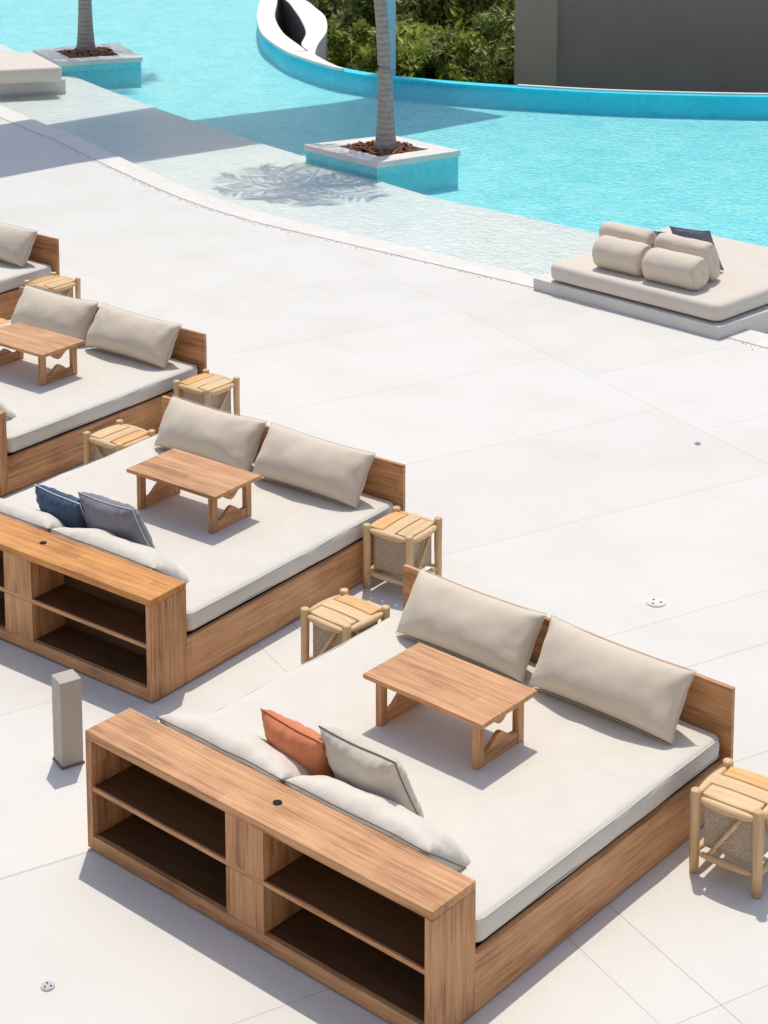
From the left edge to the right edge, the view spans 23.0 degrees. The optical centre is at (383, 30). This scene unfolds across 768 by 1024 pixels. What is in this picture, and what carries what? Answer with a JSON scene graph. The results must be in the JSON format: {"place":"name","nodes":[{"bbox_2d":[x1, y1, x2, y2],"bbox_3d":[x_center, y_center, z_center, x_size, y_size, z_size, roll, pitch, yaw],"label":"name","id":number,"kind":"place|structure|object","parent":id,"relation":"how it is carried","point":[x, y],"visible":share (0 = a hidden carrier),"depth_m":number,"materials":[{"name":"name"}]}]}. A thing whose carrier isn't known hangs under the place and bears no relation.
{"place":"outdoors","nodes":[
{"label":"outdoors","id":0,"kind":"place"},
{"bbox_2d":[0,44,598,276],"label":"pool shelf","id":1,"kind":"object","parent":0,"point":[466,244],"visible":0.2,"depth_m":22.14,"materials":[{"name":"paint"}]},
{"bbox_2d":[0,52,65,97],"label":"pool sunbed","id":2,"kind":"object","parent":1,"relation":"on","point":[25,73],"visible":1,"depth_m":27.71,"materials":[{"name":"fabric"}]},
{"bbox_2d":[33,42,142,87],"bbox_3d":[-4.789,0.902,30.380,1.449,1.204,1.565,-4,10,-22],"label":"pool planter","id":3,"kind":"object","parent":1,"relation":"on","point":[107,57],"visible":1,"depth_m":29.81,"materials":[{"name":"tile"}]},
{"bbox_2d":[76,0,95,51],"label":"palm tree","id":4,"kind":"object","parent":3,"relation":"on","point":[85,38],"visible":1,"depth_m":30.43,"materials":[{"name":"grey plant"}]},
{"bbox_2d":[304,136,459,192],"bbox_3d":[-0.031,1.997,23.448,1.211,1.207,1.548,-8,12,-42],"label":"pool planter","id":5,"kind":"object","parent":1,"relation":"on","point":[360,156],"visible":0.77,"depth_m":23.05,"materials":[{"name":"tile"}]},
{"bbox_2d":[374,0,396,150],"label":"palm tree","id":6,"kind":"object","parent":5,"relation":"in","point":[385,138],"visible":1,"depth_m":23.14,"materials":[{"name":"grey plant"}]},
{"bbox_2d":[533,227,767,339],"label":"pool sunbed","id":7,"kind":"object","parent":1,"relation":"on","point":[732,298],"visible":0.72,"depth_m":17.00,"materials":[{"name":"fabric"}]},
{"bbox_2d":[592,235,651,276],"bbox_3d":[2.205,2.076,17.395,0.548,0.303,0.304,8,32,41],"label":"bolster","id":8,"kind":"object","parent":7,"relation":"on","point":[616,254],"visible":0.85,"depth_m":17.28,"materials":[{"name":"fabric"}]},
{"bbox_2d":[599,221,656,247],"bbox_3d":[2.306,1.998,17.694,0.591,0.381,0.202,8,36,41],"label":"bolster","id":9,"kind":"object","parent":7,"relation":"on","point":[632,233],"visible":0.42,"depth_m":17.56,"materials":[{"name":"fabric"}]},
{"bbox_2d":[642,247,709,290],"bbox_3d":[2.620,2.144,16.972,0.591,0.305,0.303,8,32,42],"label":"bolster","id":10,"kind":"object","parent":7,"relation":"on","point":[676,269],"visible":1,"depth_m":16.84,"materials":[{"name":"fabric"}]},
{"bbox_2d":[654,233,719,281],"bbox_3d":[2.765,2.064,17.222,0.610,0.404,0.201,8,36,43],"label":"bolster","id":11,"kind":"object","parent":7,"relation":"on","point":[707,251],"visible":0.56,"depth_m":17.06,"materials":[{"name":"fabric"}]},
{"bbox_2d":[669,226,723,270],"bbox_3d":[2.888,2.014,17.449,0.464,0.444,0.138,1,31,46],"label":"scatter cushion","id":12,"kind":"object","parent":7,"relation":"on","point":[701,235],"visible":0.31,"depth_m":17.34,"materials":[{"name":"fabric"}]},
{"bbox_2d":[0,118,767,1023],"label":"deck","id":13,"kind":"structure","parent":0,"point":[550,454],"depth_m":12.66,"materials":[{"name":"tile"}]},
{"bbox_2d":[0,318,9,327],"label":"side stool","id":14,"kind":"object","parent":13,"relation":"on","point":[3,321],"visible":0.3,"depth_m":15.55,"materials":[{"name":"brown wood"}]},
{"bbox_2d":[0,234,59,319],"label":"daybed","id":15,"kind":"object","parent":13,"relation":"on","point":[43,260],"visible":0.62,"depth_m":17.11,"materials":[{"name":"brown wood"}]},
{"bbox_2d":[0,222,37,267],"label":"back pillow","id":16,"kind":"object","parent":15,"relation":"on","point":[16,244],"visible":1,"depth_m":17.17,"materials":[{"name":"fabric"}]},
{"bbox_2d":[41,981,54,991],"bbox_3d":[-1.410,4.005,7.913,0.060,0.010,0.060,8,12,40],"label":"floor spotlight","id":17,"kind":"object","parent":13,"relation":"on","point":[46,986],"visible":1,"depth_m":7.91,"materials":[{"name":"metal"}]},
{"bbox_2d":[24,272,80,299],"bbox_3d":[-2.939,2.404,16.751,0.374,0.416,0.372,7,11,38],"label":"side stool","id":18,"kind":"object","parent":13,"relation":"on","point":[58,284],"visible":0.47,"depth_m":16.69,"materials":[{"name":"brown wood"}]},
{"bbox_2d":[51,669,84,769],"bbox_3d":[-1.613,3.507,9.614,0.126,0.465,0.126,-6,11,-32],"label":"bollard","id":19,"kind":"object","parent":13,"relation":"on","point":[67,717],"visible":1,"depth_m":9.57,"materials":[{"name":"grey paint"}]},
{"bbox_2d":[0,286,206,495],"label":"daybed","id":20,"kind":"object","parent":13,"relation":"on","point":[41,435],"visible":0.51,"depth_m":13.89,"materials":[{"name":"white fabric"}]},
{"bbox_2d":[0,401,16,420],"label":"long cushion","id":21,"kind":"object","parent":20,"relation":"on","point":[10,414],"visible":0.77,"depth_m":13.35,"materials":[{"name":"fabric"}]},
{"bbox_2d":[0,322,84,385],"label":"table","id":22,"kind":"object","parent":20,"relation":"on","point":[21,339],"visible":1,"depth_m":14.24,"materials":[{"name":"brown wood"}]},
{"bbox_2d":[10,284,98,345],"bbox_3d":[-2.663,2.288,15.213,0.864,0.368,0.292,6,-21,38],"label":"back pillow","id":23,"kind":"object","parent":20,"relation":"on","point":[57,313],"visible":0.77,"depth_m":15.05,"materials":[{"name":"fabric"}]},
{"bbox_2d":[85,303,181,369],"bbox_3d":[-1.952,2.374,14.684,0.864,0.368,0.282,8,-21,36],"label":"back pillow","id":24,"kind":"object","parent":20,"relation":"on","point":[135,336],"visible":1,"depth_m":14.54,"materials":[{"name":"fabric"}]},
{"bbox_2d":[83,419,154,464],"bbox_3d":[-1.835,2.979,13.110,0.374,0.416,0.372,7,11,37],"label":"side stool","id":25,"kind":"object","parent":13,"relation":"on","point":[117,437],"visible":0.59,"depth_m":13.04,"materials":[{"name":"brown wood"}]},
{"bbox_2d":[0,396,404,701],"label":"daybed","id":26,"kind":"object","parent":13,"relation":"on","point":[281,556],"visible":0.7,"depth_m":10.89,"materials":[{"name":"brown wood"}]},
{"bbox_2d":[0,498,65,532],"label":"long cushion","id":27,"kind":"object","parent":26,"relation":"on","point":[33,517],"visible":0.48,"depth_m":11.19,"materials":[{"name":"fabric"}]},
{"bbox_2d":[34,484,88,527],"bbox_3d":[-1.911,2.930,11.358,0.404,0.384,0.174,11,38,38],"label":"scatter cushion","id":28,"kind":"object","parent":26,"relation":"on","point":[65,509],"visible":0.52,"depth_m":11.24,"materials":[{"name":"blue fabric"}]},
{"bbox_2d":[77,491,154,547],"bbox_3d":[-1.567,2.939,11.132,0.494,0.444,0.208,4,34,41],"label":"scatter cushion","id":29,"kind":"object","parent":26,"relation":"on","point":[121,520],"visible":0.67,"depth_m":10.99,"materials":[{"name":"grey fabric"}]},
{"bbox_2d":[48,527,189,583],"bbox_3d":[-1.522,3.053,10.915,0.845,0.241,0.414,8,-25,36],"label":"long cushion","id":30,"kind":"object","parent":26,"relation":"on","point":[110,543],"visible":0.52,"depth_m":10.77,"materials":[{"name":"fabric"}]},
{"bbox_2d":[126,448,260,533],"bbox_3d":[-1.184,2.872,11.751,0.740,0.262,0.430,7,11,36],"label":"table","id":31,"kind":"object","parent":26,"relation":"on","point":[173,471],"visible":1,"depth_m":11.69,"materials":[{"name":"brown wood"}]},
{"bbox_2d":[154,395,267,470],"bbox_3d":[-1.169,2.696,12.620,0.864,0.368,0.288,6,-22,37],"label":"back pillow","id":32,"kind":"object","parent":26,"relation":"on","point":[212,434],"visible":0.89,"depth_m":12.48,"materials":[{"name":"fabric"}]},
{"bbox_2d":[253,422,375,508],"bbox_3d":[-0.460,2.778,12.088,0.864,0.368,0.290,8,-22,36],"label":"back pillow","id":33,"kind":"object","parent":26,"relation":"on","point":[319,467],"visible":0.99,"depth_m":11.95,"materials":[{"name":"fabric"}]},
{"bbox_2d":[173,369,239,415],"bbox_3d":[-1.329,2.812,14.168,0.374,0.416,0.372,7,11,38],"label":"side stool","id":34,"kind":"object","parent":13,"relation":"on","point":[207,388],"visible":0.67,"depth_m":14.10,"materials":[{"name":"brown wood"}]},
{"bbox_2d":[301,588,389,664],"bbox_3d":[-0.214,3.394,10.486,0.372,0.416,0.374,8,12,41],"label":"side stool","id":35,"kind":"object","parent":13,"relation":"on","point":[341,618],"visible":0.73,"depth_m":10.43,"materials":[{"name":"brown wood"}]},
{"bbox_2d":[0,117,764,349],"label":"pebbles","id":36,"kind":"object","parent":13,"relation":"on","point":[142,182],"visible":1,"depth_m":20.60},
{"bbox_2d":[0,105,767,348],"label":"pool coping","id":37,"kind":"object","parent":13,"relation":"on","point":[158,181],"visible":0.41,"depth_m":20.36,"materials":[{"name":"stone"}]},
{"bbox_2d":[363,506,441,588],"bbox_3d":[0.115,3.214,11.622,0.374,0.416,0.372,6,11,35],"label":"side stool","id":38,"kind":"object","parent":13,"relation":"on","point":[401,538],"visible":0.88,"depth_m":11.55,"materials":[{"name":"brown wood"}]},
{"bbox_2d":[85,564,734,1023],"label":"daybed","id":39,"kind":"object","parent":13,"relation":"on","point":[561,820],"visible":0.81,"depth_m":8.46,"materials":[{"name":"brown wood"}]},
{"bbox_2d":[156,712,311,785],"bbox_3d":[-0.655,3.386,8.796,0.845,0.237,0.414,7,-26,42],"label":"long cushion","id":40,"kind":"object","parent":39,"relation":"on","point":[254,751],"visible":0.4,"depth_m":8.67,"materials":[{"name":"fabric"}]},
{"bbox_2d":[260,708,335,778],"bbox_3d":[-0.380,3.345,8.725,0.404,0.384,0.176,12,39,41],"label":"scatter cushion","id":41,"kind":"object","parent":39,"relation":"on","point":[302,745],"visible":0.51,"depth_m":8.61,"materials":[{"name":"orange fabric"}]},
{"bbox_2d":[318,725,423,817],"bbox_3d":[-0.055,3.360,8.474,0.494,0.444,0.206,5,34,45],"label":"scatter cushion","id":42,"kind":"object","parent":39,"relation":"on","point":[358,762],"visible":0.74,"depth_m":8.34,"materials":[{"name":"beige fabric"}]},
{"bbox_2d":[282,775,470,871],"bbox_3d":[-0.026,3.475,8.255,0.845,0.234,0.414,9,-25,40],"label":"long cushion","id":43,"kind":"object","parent":39,"relation":"on","point":[397,822],"visible":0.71,"depth_m":8.11,"materials":[{"name":"fabric"}]},
{"bbox_2d":[363,642,536,769],"bbox_3d":[0.317,3.282,9.157,0.740,0.262,0.430,8,12,40],"label":"table","id":44,"kind":"object","parent":39,"relation":"on","point":[478,699],"visible":1,"depth_m":9.09,"materials":[{"name":"brown wood"}]},
{"bbox_2d":[395,567,546,683],"bbox_3d":[0.447,3.121,9.932,0.864,0.368,0.289,7,-23,41],"label":"back pillow","id":45,"kind":"object","parent":39,"relation":"on","point":[497,635],"visible":0.99,"depth_m":9.79,"materials":[{"name":"fabric"}]},
{"bbox_2d":[528,615,696,746],"bbox_3d":[1.122,3.214,9.360,0.864,0.368,0.286,9,-18,40],"label":"back pillow","id":46,"kind":"object","parent":39,"relation":"on","point":[647,694],"visible":1,"depth_m":9.23,"materials":[{"name":"fabric"}]},
{"bbox_2d":[646,597,665,607],"bbox_3d":[1.643,3.454,11.404,0.124,0.010,0.124,8,12,40],"label":"drain cover","id":47,"kind":"object","parent":13,"relation":"on","point":[655,602],"visible":1,"depth_m":11.39,"materials":[{"name":"plastic"}]},
{"bbox_2d":[689,758,767,898],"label":"side stool","id":48,"kind":"object","parent":13,"relation":"on","point":[734,800],"visible":1,"depth_m":8.62,"materials":[{"name":"brown wood"}]},
{"bbox_2d":[0,0,767,246],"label":"pool floor","id":49,"kind":"structure","parent":0,"point":[547,156],"depth_m":26.50,"materials":[{"name":"tile"}]},
{"bbox_2d":[0,0,767,332],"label":"pool water","id":50,"kind":"structure","parent":0,"point":[256,54],"depth_m":25.28,"materials":[{"name":"blue liquid"}]},
{"bbox_2d":[258,29,767,118],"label":"pool rim","id":51,"kind":"object","parent":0,"point":[576,94],"visible":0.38,"depth_m":27.95,"materials":[{"name":"tile"}]},
{"bbox_2d":[289,51,343,70],"bbox_3d":[-1.005,0.485,30.143,0.388,0.041,1.735,-4,10,-25],"label":"rim coping","id":52,"kind":"object","parent":51,"relation":"on","point":[310,57],"visible":1,"depth_m":30.23,"materials":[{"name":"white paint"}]},
{"bbox_2d":[517,84,767,94],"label":"rim coping","id":53,"kind":"object","parent":51,"relation":"on","point":[640,91],"visible":1,"depth_m":27.62,"materials":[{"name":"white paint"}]},
{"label":"bank terrain","id":54,"kind":"structure","parent":0,"visible":0},
{"bbox_2d":[257,0,326,60],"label":"curved planter wall","id":55,"kind":"structure","parent":54,"relation":"on","point":[287,26],"depth_m":34.25,"materials":[{"name":"white paint"}]},
{"bbox_2d":[328,0,343,22],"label":"shrub","id":56,"kind":"object","parent":54,"relation":"on","point":[336,4],"visible":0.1,"depth_m":44.98,"materials":[{"name":"green plant"}]},
{"bbox_2d":[306,0,451,47],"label":"shrub","id":57,"kind":"object","parent":54,"relation":"on","point":[323,6],"visible":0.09,"depth_m":38.57,"materials":[{"name":"green plant"}]},
{"bbox_2d":[327,18,435,79],"bbox_3d":[0.084,0.821,33.781,2.576,2.080,2.628,-1,9,-4],"label":"shrub","id":58,"kind":"object","parent":54,"relation":"on","point":[358,30],"visible":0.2,"depth_m":33.14,"materials":[{"name":"green plant"}]},
{"bbox_2d":[327,20,444,77],"bbox_3d":[-0.336,0.942,32.750,2.905,2.238,2.998,0,9,0],"label":"shrub","id":59,"kind":"object","parent":54,"relation":"on","point":[417,45],"visible":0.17,"depth_m":32.50,"materials":[{"name":"green plant"}]},
{"bbox_2d":[387,0,395,75],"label":"pale blue column","id":60,"kind":"structure","parent":54,"relation":"on","point":[391,5],"depth_m":29.17,"materials":[{"name":"paint"}]},
{"bbox_2d":[327,11,475,81],"bbox_3d":[0.533,0.755,34.036,3.503,2.089,2.497,5,10,30],"label":"shrub","id":61,"kind":"object","parent":54,"relation":"on","point":[400,17],"visible":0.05,"depth_m":33.57,"materials":[{"name":"green plant"}]},
{"bbox_2d":[345,0,485,46],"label":"shrub","id":62,"kind":"object","parent":54,"relation":"on","point":[453,10],"visible":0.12,"depth_m":38.12,"materials":[{"name":"green plant"}]},
{"bbox_2d":[327,0,505,35],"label":"shrub","id":63,"kind":"object","parent":54,"relation":"on","point":[401,5],"visible":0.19,"depth_m":37.94,"materials":[{"name":"green plant"}]},
{"bbox_2d":[330,18,502,81],"bbox_3d":[0.583,0.727,33.835,3.184,1.934,2.593,1,9,5],"label":"shrub","id":64,"kind":"object","parent":54,"relation":"on","point":[468,43],"visible":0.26,"depth_m":33.51,"materials":[{"name":"green plant"}]},
{"bbox_2d":[408,0,447,16],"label":"shrub","id":65,"kind":"object","parent":54,"relation":"on","point":[430,3],"visible":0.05,"depth_m":37.69,"materials":[{"name":"green plant"}]},
{"bbox_2d":[359,0,514,29],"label":"shrub","id":66,"kind":"object","parent":54,"relation":"on","point":[507,11],"visible":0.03,"depth_m":39.01,"materials":[{"name":"green plant"}]},
{"bbox_2d":[396,35,513,84],"bbox_3d":[1.246,0.870,33.708,3.155,1.769,2.685,-4,10,-26],"label":"shrub","id":67,"kind":"object","parent":54,"relation":"on","point":[435,60],"visible":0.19,"depth_m":32.96,"materials":[{"name":"green plant"}]},
{"bbox_2d":[447,1,514,36],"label":"shrub","id":68,"kind":"object","parent":54,"relation":"on","point":[511,12],"visible":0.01,"depth_m":38.89,"materials":[{"name":"green plant"}]},
{"bbox_2d":[467,1,514,83],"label":"shrub","id":69,"kind":"object","parent":54,"relation":"on","point":[497,30],"visible":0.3,"depth_m":33.05,"materials":[{"name":"green plant"}]},
{"bbox_2d":[473,42,513,84],"bbox_3d":[1.755,1.013,33.921,2.665,1.823,2.766,4,10,23],"label":"shrub","id":70,"kind":"object","parent":54,"relation":"on","point":[503,82],"visible":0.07,"depth_m":32.61,"materials":[{"name":"green plant"}]},
{"bbox_2d":[514,0,767,92],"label":"dark building","id":71,"kind":"structure","parent":54,"relation":"on","point":[692,45],"depth_m":30.78,"materials":[{"name":"grey concrete"}]}
]}

